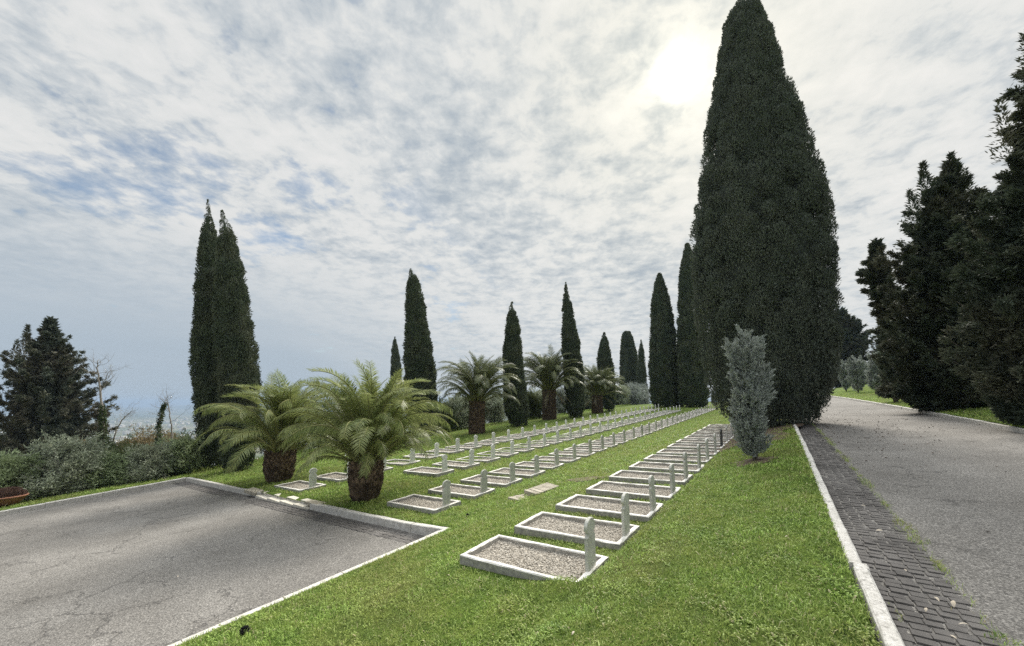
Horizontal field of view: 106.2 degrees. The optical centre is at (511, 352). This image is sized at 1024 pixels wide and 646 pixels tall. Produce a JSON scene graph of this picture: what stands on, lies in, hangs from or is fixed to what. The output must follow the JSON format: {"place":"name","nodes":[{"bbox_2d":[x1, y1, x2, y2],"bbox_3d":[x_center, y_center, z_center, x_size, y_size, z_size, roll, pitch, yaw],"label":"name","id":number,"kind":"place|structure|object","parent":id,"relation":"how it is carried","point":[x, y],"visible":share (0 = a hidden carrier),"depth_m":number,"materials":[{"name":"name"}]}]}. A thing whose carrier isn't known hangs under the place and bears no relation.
{"place":"outdoors","nodes":[
{"label":"outdoors","id":0,"kind":"place"},
{"bbox_2d":[0,483,424,645],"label":"car park","id":1,"kind":"structure","parent":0,"point":[166,565],"depth_m":7.12,"materials":[{"name":"grey asphalt"}]},
{"bbox_2d":[0,477,185,515],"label":"car park side kerb","id":2,"kind":"object","parent":1,"relation":"on","point":[68,500],"visible":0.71,"depth_m":13.76,"materials":[{"name":"concrete"}]},
{"bbox_2d":[186,477,261,496],"bbox_3d":[-11.060,5.111,14.482,7.234,0.692,0.154,-5,-9,36],"label":"car park end kerb","id":3,"kind":"object","parent":1,"relation":"on","point":[221,486],"visible":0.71,"depth_m":14.30,"materials":[{"name":"concrete"}]},
{"bbox_2d":[173,481,423,543],"bbox_3d":[-7.776,4.581,11.776,15.636,0.808,0.481,-5,-9,36],"label":"car park gutter","id":4,"kind":"object","parent":1,"relation":"on","point":[346,523],"visible":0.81,"depth_m":9.59,"materials":[{"name":"brick"}]},
{"bbox_2d":[168,528,446,645],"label":"car park kerb","id":5,"kind":"object","parent":1,"relation":"on","point":[286,596],"visible":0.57,"depth_m":5.14,"materials":[{"name":"concrete"}]},
{"bbox_2d":[310,504,448,535],"bbox_3d":[-3.294,3.920,8.927,5.278,0.660,0.151,-5,-9,36],"label":"car park back kerb","id":6,"kind":"object","parent":1,"relation":"on","point":[411,527],"visible":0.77,"depth_m":8.63,"materials":[{"name":"stone"}]},
{"bbox_2d":[185,404,629,473],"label":"long grass","id":7,"kind":"structure","parent":0,"point":[261,458],"depth_m":23.56,"materials":[{"name":"green plant"}]},
{"bbox_2d":[0,398,1014,526],"bbox_3d":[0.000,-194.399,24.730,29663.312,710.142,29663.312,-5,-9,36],"label":"terrain","id":8,"kind":"structure","parent":0,"point":[142,414],"depth_m":3451.44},
{"bbox_2d":[0,315,119,479],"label":"conifer tree","id":9,"kind":"object","parent":8,"relation":"on","point":[46,391],"visible":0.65,"depth_m":32.94,"materials":[{"name":"green plant"}]},
{"bbox_2d":[16,428,113,500],"bbox_3d":[-17.485,4.444,14.977,3.002,3.028,2.757,-5,-9,36],"label":"olive bush","id":10,"kind":"object","parent":8,"relation":"on","point":[59,476],"visible":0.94,"depth_m":14.76,"materials":[{"name":"green plant"}]},
{"bbox_2d":[72,349,131,456],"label":"bare tree","id":11,"kind":"object","parent":8,"relation":"on","point":[103,423],"visible":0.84,"depth_m":28.63,"materials":[{"name":"brown plant"}]},
{"bbox_2d":[106,433,139,451],"bbox_3d":[-33.469,11.051,32.007,5.188,8.500,4.987,4,-8,-31],"label":"dark bush","id":12,"kind":"object","parent":8,"relation":"on","point":[112,446],"visible":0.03,"depth_m":32.68,"materials":[{"name":"green plant"}]},
{"bbox_2d":[0,418,263,464],"bbox_3d":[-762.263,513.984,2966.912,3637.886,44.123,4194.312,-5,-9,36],"label":"distant town","id":13,"kind":"object","parent":8,"relation":"on","point":[137,427],"visible":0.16,"depth_m":2196.96},
{"bbox_2d":[116,423,165,451],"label":"autumn tree","id":14,"kind":"object","parent":8,"relation":"on","point":[147,440],"visible":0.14,"depth_m":50.73,"materials":[{"name":"brown plant"}]},
{"bbox_2d":[121,440,183,484],"bbox_3d":[-16.183,5.015,17.135,2.680,2.236,2.525,-5,-9,36],"label":"olive bush","id":15,"kind":"object","parent":8,"relation":"on","point":[148,465],"visible":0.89,"depth_m":16.81,"materials":[{"name":"green plant"}]},
{"bbox_2d":[131,425,183,445],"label":"autumn tree","id":16,"kind":"object","parent":8,"relation":"on","point":[153,435],"visible":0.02,"depth_m":53.47,"materials":[{"name":"brown plant"}]},
{"bbox_2d":[151,395,175,444],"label":"bare tree","id":17,"kind":"object","parent":8,"relation":"on","point":[162,409],"visible":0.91,"depth_m":35.42,"materials":[{"name":"green plant"}]},
{"bbox_2d":[157,384,192,439],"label":"bare tree","id":18,"kind":"object","parent":8,"relation":"on","point":[169,411],"visible":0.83,"depth_m":36.45,"materials":[{"name":"brown plant"}]},
{"bbox_2d":[142,428,213,476],"bbox_3d":[-15.730,4.899,18.183,2.355,2.640,2.815,0,-7,2],"label":"olive bush","id":19,"kind":"object","parent":8,"relation":"on","point":[188,456],"visible":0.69,"depth_m":17.84,"materials":[{"name":"green plant"}]},
{"bbox_2d":[187,199,221,467],"bbox_3d":[-15.465,-1.114,20.192,2.894,14.785,2.049,0,-7,0],"label":"cypress tree","id":20,"kind":"object","parent":8,"relation":"on","point":[203,362],"visible":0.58,"depth_m":19.37,"materials":[{"name":"green plant"}]},
{"bbox_2d":[389,336,401,418],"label":"cypress tree","id":21,"kind":"object","parent":8,"relation":"on","point":[395,361],"visible":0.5,"depth_m":61.92,"materials":[{"name":"green plant"}]},
{"bbox_2d":[437,396,461,431],"bbox_3d":[-6.509,5.206,32.169,5.406,4.222,4.758,-5,-9,36],"label":"edge shrub","id":22,"kind":"object","parent":8,"relation":"on","point":[444,417],"visible":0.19,"depth_m":31.43,"materials":[{"name":"green plant"}]},
{"bbox_2d":[440,395,468,429],"bbox_3d":[-5.076,5.239,33.908,4.233,3.588,4.377,-1,-7,5],"label":"edge shrub","id":23,"kind":"object","parent":8,"relation":"on","point":[463,413],"visible":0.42,"depth_m":33.18,"materials":[{"name":"green plant"}]},
{"bbox_2d":[483,393,506,422],"bbox_3d":[-2.029,5.434,38.554,3.904,3.907,4.155,-1,-7,7],"label":"edge shrub","id":24,"kind":"object","parent":8,"relation":"on","point":[495,407],"visible":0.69,"depth_m":37.52,"materials":[{"name":"green plant"}]},
{"bbox_2d":[527,389,542,417],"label":"edge shrub","id":25,"kind":"object","parent":8,"relation":"on","point":[534,400],"visible":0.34,"depth_m":42.24,"materials":[{"name":"green plant"}]},
{"bbox_2d":[556,387,566,412],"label":"edge shrub","id":26,"kind":"object","parent":8,"relation":"on","point":[560,407],"visible":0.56,"depth_m":48.49,"materials":[{"name":"green plant"}]},
{"bbox_2d":[615,384,632,404],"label":"edge shrub","id":27,"kind":"object","parent":8,"relation":"on","point":[621,399],"visible":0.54,"depth_m":65.34,"materials":[{"name":"green plant"}]},
{"bbox_2d":[619,330,637,403],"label":"cypress tree","id":28,"kind":"object","parent":8,"relation":"on","point":[628,350],"visible":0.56,"depth_m":84.32,"materials":[{"name":"green plant"}]},
{"bbox_2d":[624,382,647,404],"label":"edge shrub","id":29,"kind":"object","parent":8,"relation":"on","point":[635,397],"visible":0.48,"depth_m":68.85,"materials":[{"name":"green plant"}]},
{"bbox_2d":[636,340,647,404],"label":"cypress tree","id":30,"kind":"object","parent":8,"relation":"on","point":[641,377],"visible":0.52,"depth_m":77.78,"materials":[{"name":"green plant"}]},
{"bbox_2d":[635,382,650,404],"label":"edge shrub","id":31,"kind":"object","parent":8,"relation":"on","point":[644,401],"visible":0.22,"depth_m":73.28,"materials":[{"name":"green plant"}]},
{"bbox_2d":[835,306,876,387],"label":"conifer tree","id":32,"kind":"object","parent":8,"relation":"on","point":[856,342],"visible":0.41,"depth_m":71.25,"materials":[{"name":"green plant"}]},
{"bbox_2d":[854,237,907,401],"bbox_3d":[22.236,-1.874,22.916,2.501,10.525,2.326,2,-8,-18],"label":"conifer tree","id":33,"kind":"object","parent":8,"relation":"on","point":[874,278],"visible":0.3,"depth_m":23.00,"materials":[{"name":"green plant"}]},
{"bbox_2d":[0,386,1023,645],"bbox_3d":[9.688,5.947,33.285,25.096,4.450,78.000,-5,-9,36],"label":"lawn","id":34,"kind":"structure","parent":0,"point":[564,595],"depth_m":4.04,"materials":[{"name":"plant"}]},
{"bbox_2d":[0,486,28,506],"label":"bowl planter","id":35,"kind":"object","parent":34,"relation":"on","point":[12,495],"visible":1,"depth_m":12.97,"materials":[{"name":"ceramic"}]},
{"bbox_2d":[0,448,49,499],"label":"olive bush","id":36,"kind":"object","parent":34,"relation":"on","point":[12,467],"visible":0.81,"depth_m":13.92,"materials":[{"name":"green plant"}]},
{"bbox_2d":[76,448,138,489],"bbox_3d":[-16.923,5.004,16.022,2.213,2.060,2.095,-5,-9,36],"label":"olive bush","id":37,"kind":"object","parent":34,"relation":"on","point":[112,472],"visible":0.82,"depth_m":15.85,"materials":[{"name":"green plant"}]},
{"bbox_2d":[209,209,262,472],"bbox_3d":[-13.245,-0.742,18.547,2.480,13.072,2.284,-5,-9,36],"label":"cypress tree","id":38,"kind":"object","parent":34,"relation":"on","point":[234,337],"visible":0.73,"depth_m":18.07,"materials":[{"name":"green plant"}]},
{"bbox_2d":[190,370,351,482],"bbox_3d":[-8.842,2.840,14.690,5.747,4.377,5.346,-5,-9,36],"label":"date palm","id":39,"kind":"object","parent":34,"relation":"on","point":[278,465],"visible":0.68,"depth_m":14.06,"materials":[{"name":"green plant"}]},
{"bbox_2d":[256,491,310,509],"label":"threshold slabs","id":40,"kind":"structure","parent":34,"relation":"on","point":[283,501],"depth_m":11.34,"materials":[{"name":"grey stone"}]},
{"bbox_2d":[274,468,325,492],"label":"grave","id":41,"kind":"object","parent":34,"relation":"on","point":[299,486],"visible":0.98,"depth_m":12.61,"materials":[{"name":"stone"}]},
{"bbox_2d":[317,462,348,482],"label":"grave","id":42,"kind":"object","parent":34,"relation":"on","point":[337,476],"visible":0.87,"depth_m":13.94,"materials":[{"name":"stone"}]},
{"bbox_2d":[270,359,458,501],"bbox_3d":[-4.023,2.241,10.876,4.847,4.053,4.886,-5,-9,36],"label":"date palm","id":43,"kind":"object","parent":34,"relation":"on","point":[373,427],"visible":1,"depth_m":10.33,"materials":[{"name":"green plant"}]},
{"bbox_2d":[386,448,420,465],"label":"grave","id":44,"kind":"object","parent":34,"relation":"on","point":[412,460],"visible":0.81,"depth_m":15.76,"materials":[{"name":"stone"}]},
{"bbox_2d":[402,268,438,436],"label":"cypress tree","id":45,"kind":"object","parent":34,"relation":"on","point":[418,361],"visible":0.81,"depth_m":28.57,"materials":[{"name":"green plant"}]},
{"bbox_2d":[403,443,442,458],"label":"grave","id":46,"kind":"object","parent":34,"relation":"on","point":[436,454],"visible":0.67,"depth_m":16.83,"materials":[{"name":"stone"}]},
{"bbox_2d":[387,480,460,513],"bbox_3d":[-2.211,3.553,9.622,1.777,0.902,0.875,-5,-9,36],"label":"grave","id":47,"kind":"object","parent":34,"relation":"on","point":[425,504],"visible":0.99,"depth_m":9.39,"materials":[{"name":"stone"}]},
{"bbox_2d":[403,454,454,477],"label":"grave","id":48,"kind":"object","parent":34,"relation":"on","point":[431,471],"visible":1,"depth_m":13.55,"materials":[{"name":"stone"}]},
{"bbox_2d":[426,438,464,453],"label":"grave","id":49,"kind":"object","parent":34,"relation":"on","point":[452,451],"visible":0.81,"depth_m":17.91,"materials":[{"name":"stone"}]},
{"bbox_2d":[432,449,479,469],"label":"grave","id":50,"kind":"object","parent":34,"relation":"on","point":[471,463],"visible":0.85,"depth_m":14.54,"materials":[{"name":"stone"}]},
{"bbox_2d":[428,470,495,498],"bbox_3d":[-1.409,3.630,10.695,1.775,0.898,0.875,-5,-9,36],"label":"grave","id":51,"kind":"object","parent":34,"relation":"on","point":[466,491],"visible":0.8,"depth_m":10.47,"materials":[{"name":"stone"}]},
{"bbox_2d":[445,435,481,449],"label":"grave","id":52,"kind":"object","parent":34,"relation":"on","point":[468,447],"visible":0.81,"depth_m":19.01,"materials":[{"name":"stone"}]},
{"bbox_2d":[431,350,521,434],"bbox_3d":[-2.771,2.932,27.954,6.920,6.182,7.010,-5,-9,36],"label":"date palm","id":53,"kind":"object","parent":34,"relation":"on","point":[478,380],"visible":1,"depth_m":27.32,"materials":[{"name":"green plant"}]},
{"bbox_2d":[456,444,500,462],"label":"grave","id":54,"kind":"object","parent":34,"relation":"on","point":[492,458],"visible":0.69,"depth_m":15.57,"materials":[{"name":"stone"}]},
{"bbox_2d":[464,432,498,445],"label":"grave","id":55,"kind":"object","parent":34,"relation":"on","point":[487,443],"visible":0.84,"depth_m":20.06,"materials":[{"name":"stone"}]},
{"bbox_2d":[460,462,522,487],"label":"grave","id":56,"kind":"object","parent":34,"relation":"on","point":[497,481],"visible":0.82,"depth_m":11.56,"materials":[{"name":"stone"}]},
{"bbox_2d":[477,441,518,457],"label":"grave","id":57,"kind":"object","parent":34,"relation":"on","point":[507,454],"visible":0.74,"depth_m":16.67,"materials":[{"name":"stone"}]},
{"bbox_2d":[495,437,534,452],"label":"grave","id":58,"kind":"object","parent":34,"relation":"on","point":[527,449],"visible":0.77,"depth_m":17.71,"materials":[{"name":"stone"}]},
{"bbox_2d":[501,301,529,426],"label":"cypress tree","id":59,"kind":"object","parent":34,"relation":"on","point":[516,413],"visible":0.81,"depth_m":32.08,"materials":[{"name":"green plant"}]},
{"bbox_2d":[488,455,545,478],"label":"grave","id":60,"kind":"object","parent":34,"relation":"on","point":[527,473],"visible":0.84,"depth_m":12.61,"materials":[{"name":"stone"}]},
{"bbox_2d":[514,434,549,448],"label":"grave","id":61,"kind":"object","parent":34,"relation":"on","point":[543,445],"visible":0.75,"depth_m":18.83,"materials":[{"name":"stone"}]},
{"bbox_2d":[460,517,608,581],"bbox_3d":[0.259,2.487,5.035,1.771,0.904,0.879,-5,-9,35],"label":"grave","id":62,"kind":"object","parent":34,"relation":"on","point":[515,557],"visible":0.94,"depth_m":4.95,"materials":[{"name":"stone"}]},
{"bbox_2d":[515,449,563,469],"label":"grave","id":63,"kind":"object","parent":34,"relation":"on","point":[542,465],"visible":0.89,"depth_m":13.68,"materials":[{"name":"stone"}]},
{"bbox_2d":[524,483,558,495],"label":"stone slab","id":64,"kind":"structure","parent":34,"relation":"on","point":[542,488],"depth_m":9.61,"materials":[{"name":"beige stone"}]},
{"bbox_2d":[526,431,562,444],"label":"grave","id":65,"kind":"object","parent":34,"relation":"on","point":[557,441],"visible":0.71,"depth_m":19.95,"materials":[{"name":"stone"}]},
{"bbox_2d":[523,344,588,419],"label":"date palm","id":66,"kind":"object","parent":34,"relation":"on","point":[546,371],"visible":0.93,"depth_m":38.51,"materials":[{"name":"green plant"}]},
{"bbox_2d":[531,444,580,462],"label":"grave","id":67,"kind":"object","parent":34,"relation":"on","point":[574,458],"visible":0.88,"depth_m":14.77,"materials":[{"name":"stone"}]},
{"bbox_2d":[548,439,595,457],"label":"grave","id":68,"kind":"object","parent":34,"relation":"on","point":[578,454],"visible":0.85,"depth_m":15.77,"materials":[{"name":"stone"}]},
{"bbox_2d":[560,282,586,417],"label":"cypress tree","id":69,"kind":"object","parent":34,"relation":"on","point":[575,394],"visible":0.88,"depth_m":39.81,"materials":[{"name":"green plant"}]},
{"bbox_2d":[514,492,639,549],"bbox_3d":[1.000,2.566,6.079,1.772,0.904,0.879,-5,-9,35],"label":"grave","id":70,"kind":"object","parent":34,"relation":"on","point":[609,534],"visible":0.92,"depth_m":5.95,"materials":[{"name":"stone"}]},
{"bbox_2d":[563,435,607,452],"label":"grave","id":71,"kind":"object","parent":34,"relation":"on","point":[586,449],"visible":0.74,"depth_m":16.82,"materials":[{"name":"stone"}]},
{"bbox_2d":[576,432,617,447],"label":"grave","id":72,"kind":"object","parent":34,"relation":"on","point":[597,445],"visible":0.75,"depth_m":18.06,"materials":[{"name":"stone"}]},
{"bbox_2d":[583,365,627,413],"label":"date palm","id":73,"kind":"object","parent":34,"relation":"on","point":[597,385],"visible":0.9,"depth_m":45.25,"materials":[{"name":"green plant"}]},
{"bbox_2d":[596,332,616,410],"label":"cypress tree","id":74,"kind":"object","parent":34,"relation":"on","point":[603,359],"visible":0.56,"depth_m":49.09,"materials":[{"name":"green plant"}]},
{"bbox_2d":[555,475,663,521],"bbox_3d":[1.783,2.648,7.141,1.775,0.905,0.875,-5,-9,36],"label":"grave","id":75,"kind":"object","parent":34,"relation":"on","point":[641,511],"visible":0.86,"depth_m":7.02,"materials":[{"name":"stone"}]},
{"bbox_2d":[592,430,627,443],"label":"grave","id":76,"kind":"object","parent":34,"relation":"on","point":[624,441],"visible":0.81,"depth_m":18.86,"materials":[{"name":"stone"}]},
{"bbox_2d":[586,464,680,500],"bbox_3d":[2.563,2.733,8.188,1.776,0.870,0.875,-5,-9,36],"label":"grave","id":77,"kind":"object","parent":34,"relation":"on","point":[619,489],"visible":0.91,"depth_m":8.10,"materials":[{"name":"stone"}]},
{"bbox_2d":[609,452,692,485],"bbox_3d":[3.340,2.805,9.319,1.772,0.912,0.879,-5,-9,36],"label":"grave","id":78,"kind":"object","parent":34,"relation":"on","point":[629,476],"visible":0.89,"depth_m":9.21,"materials":[{"name":"stone"}]},
{"bbox_2d":[647,272,678,406],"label":"cypress tree","id":79,"kind":"object","parent":34,"relation":"on","point":[663,375],"visible":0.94,"depth_m":50.85,"materials":[{"name":"green plant"}]},
{"bbox_2d":[629,444,704,473],"bbox_3d":[4.145,2.867,10.352,1.776,0.916,0.875,-5,-9,35],"label":"grave","id":80,"kind":"object","parent":34,"relation":"on","point":[658,467],"visible":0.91,"depth_m":10.25,"materials":[{"name":"stone"}]},
{"bbox_2d":[643,438,712,463],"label":"grave","id":81,"kind":"object","parent":34,"relation":"on","point":[671,458],"visible":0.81,"depth_m":11.35,"materials":[{"name":"stone"}]},
{"bbox_2d":[656,433,719,456],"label":"grave","id":82,"kind":"object","parent":34,"relation":"on","point":[689,452],"visible":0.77,"depth_m":12.50,"materials":[{"name":"stone"}]},
{"bbox_2d":[675,242,709,406],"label":"cypress tree","id":83,"kind":"object","parent":34,"relation":"on","point":[692,390],"visible":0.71,"depth_m":48.12,"materials":[{"name":"green plant"}]},
{"bbox_2d":[667,429,724,449],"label":"grave","id":84,"kind":"object","parent":34,"relation":"on","point":[685,446],"visible":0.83,"depth_m":13.54,"materials":[{"name":"stone"}]},
{"bbox_2d":[675,426,729,443],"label":"grave","id":85,"kind":"object","parent":34,"relation":"on","point":[690,441],"visible":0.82,"depth_m":14.65,"materials":[{"name":"stone"}]},
{"bbox_2d":[684,422,733,439],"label":"grave","id":86,"kind":"object","parent":34,"relation":"on","point":[702,437],"visible":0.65,"depth_m":15.71,"materials":[{"name":"stone"}]},
{"bbox_2d":[691,420,735,435],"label":"grave","id":87,"kind":"object","parent":34,"relation":"on","point":[707,433],"visible":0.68,"depth_m":16.87,"materials":[{"name":"stone"}]},
{"bbox_2d":[0,0,1023,406],"label":"sky","id":88,"kind":"structure","parent":0,"point":[499,153],"materials":[{"name":"white"}]},
{"bbox_2d":[705,422,803,456],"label":"bare ground","id":89,"kind":"structure","parent":0,"point":[775,432],"depth_m":13.47,"materials":[{"name":"soil"}]},
{"bbox_2d":[689,0,844,427],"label":"cypress tree","id":90,"kind":"object","parent":89,"relation":"on","point":[765,255],"visible":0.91,"depth_m":15.66,"materials":[{"name":"green plant"}]},
{"bbox_2d":[731,456,778,465],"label":"bare ground","id":91,"kind":"structure","parent":0,"point":[762,460],"depth_m":8.93,"materials":[{"name":"soil"}]},
{"bbox_2d":[721,324,776,459],"bbox_3d":[5.771,0.957,9.286,1.128,3.427,1.029,-5,-9,36],"label":"young cypress","id":92,"kind":"object","parent":91,"relation":"on","point":[744,365],"visible":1,"depth_m":9.20,"materials":[{"name":"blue plant"}]},
{"bbox_2d":[802,397,1023,645],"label":"road","id":93,"kind":"structure","parent":0,"point":[959,506],"depth_m":5.72,"materials":[{"name":"grey asphalt"}]},
{"bbox_2d":[791,420,861,581],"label":"road kerb","id":94,"kind":"structure","parent":93,"relation":"on","point":[843,536],"depth_m":4.56,"materials":[{"name":"concrete"}]},
{"bbox_2d":[853,562,904,645],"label":"road kerb","id":95,"kind":"structure","parent":93,"relation":"on","point":[885,626],"depth_m":2.70,"materials":[{"name":"concrete"}]},
{"bbox_2d":[794,418,1004,645],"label":"gutter","id":96,"kind":"object","parent":93,"relation":"on","point":[922,634],"visible":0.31,"depth_m":3.45,"materials":[{"name":"stone"}]},
{"bbox_2d":[810,423,1023,645],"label":"gutter weeds","id":97,"kind":"object","parent":96,"relation":"on","point":[915,539],"visible":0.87,"depth_m":4.03,"materials":[{"name":"green plant"}]},
{"bbox_2d":[800,409,1006,531],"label":"leaf litter","id":98,"kind":"object","parent":93,"relation":"on","point":[879,434],"visible":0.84,"depth_m":12.29,"materials":[{"name":"plant"}]},
{"bbox_2d":[831,396,1023,433],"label":"verge kerb","id":99,"kind":"structure","parent":93,"relation":"on","point":[999,426],"depth_m":13.83,"materials":[{"name":"concrete"}]},
{"bbox_2d":[830,384,1023,427],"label":"verge","id":100,"kind":"structure","parent":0,"point":[866,385],"depth_m":25.55,"materials":[{"name":"plant"}]},
{"bbox_2d":[838,359,851,390],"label":"young cypress","id":101,"kind":"object","parent":100,"relation":"on","point":[845,384],"visible":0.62,"depth_m":40.98,"materials":[{"name":"green plant"}]},
{"bbox_2d":[845,355,869,391],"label":"young cypress","id":102,"kind":"object","parent":100,"relation":"on","point":[856,368],"visible":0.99,"depth_m":35.89,"materials":[{"name":"green plant"}]},
{"bbox_2d":[864,351,881,393],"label":"young cypress","id":103,"kind":"object","parent":100,"relation":"on","point":[873,378],"visible":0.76,"depth_m":30.74,"materials":[{"name":"green plant"}]},
{"bbox_2d":[870,150,1003,412],"bbox_3d":[18.944,-3.244,16.891,5.131,12.322,5.300,5,-9,-34],"label":"conifer tree","id":104,"kind":"object","parent":100,"relation":"on","point":[923,316],"visible":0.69,"depth_m":16.59,"materials":[{"name":"green plant"}]},
{"bbox_2d":[936,31,1023,425],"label":"conifer tree","id":105,"kind":"object","parent":100,"relation":"on","point":[995,325],"visible":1,"depth_m":11.11,"materials":[{"name":"green plant"}]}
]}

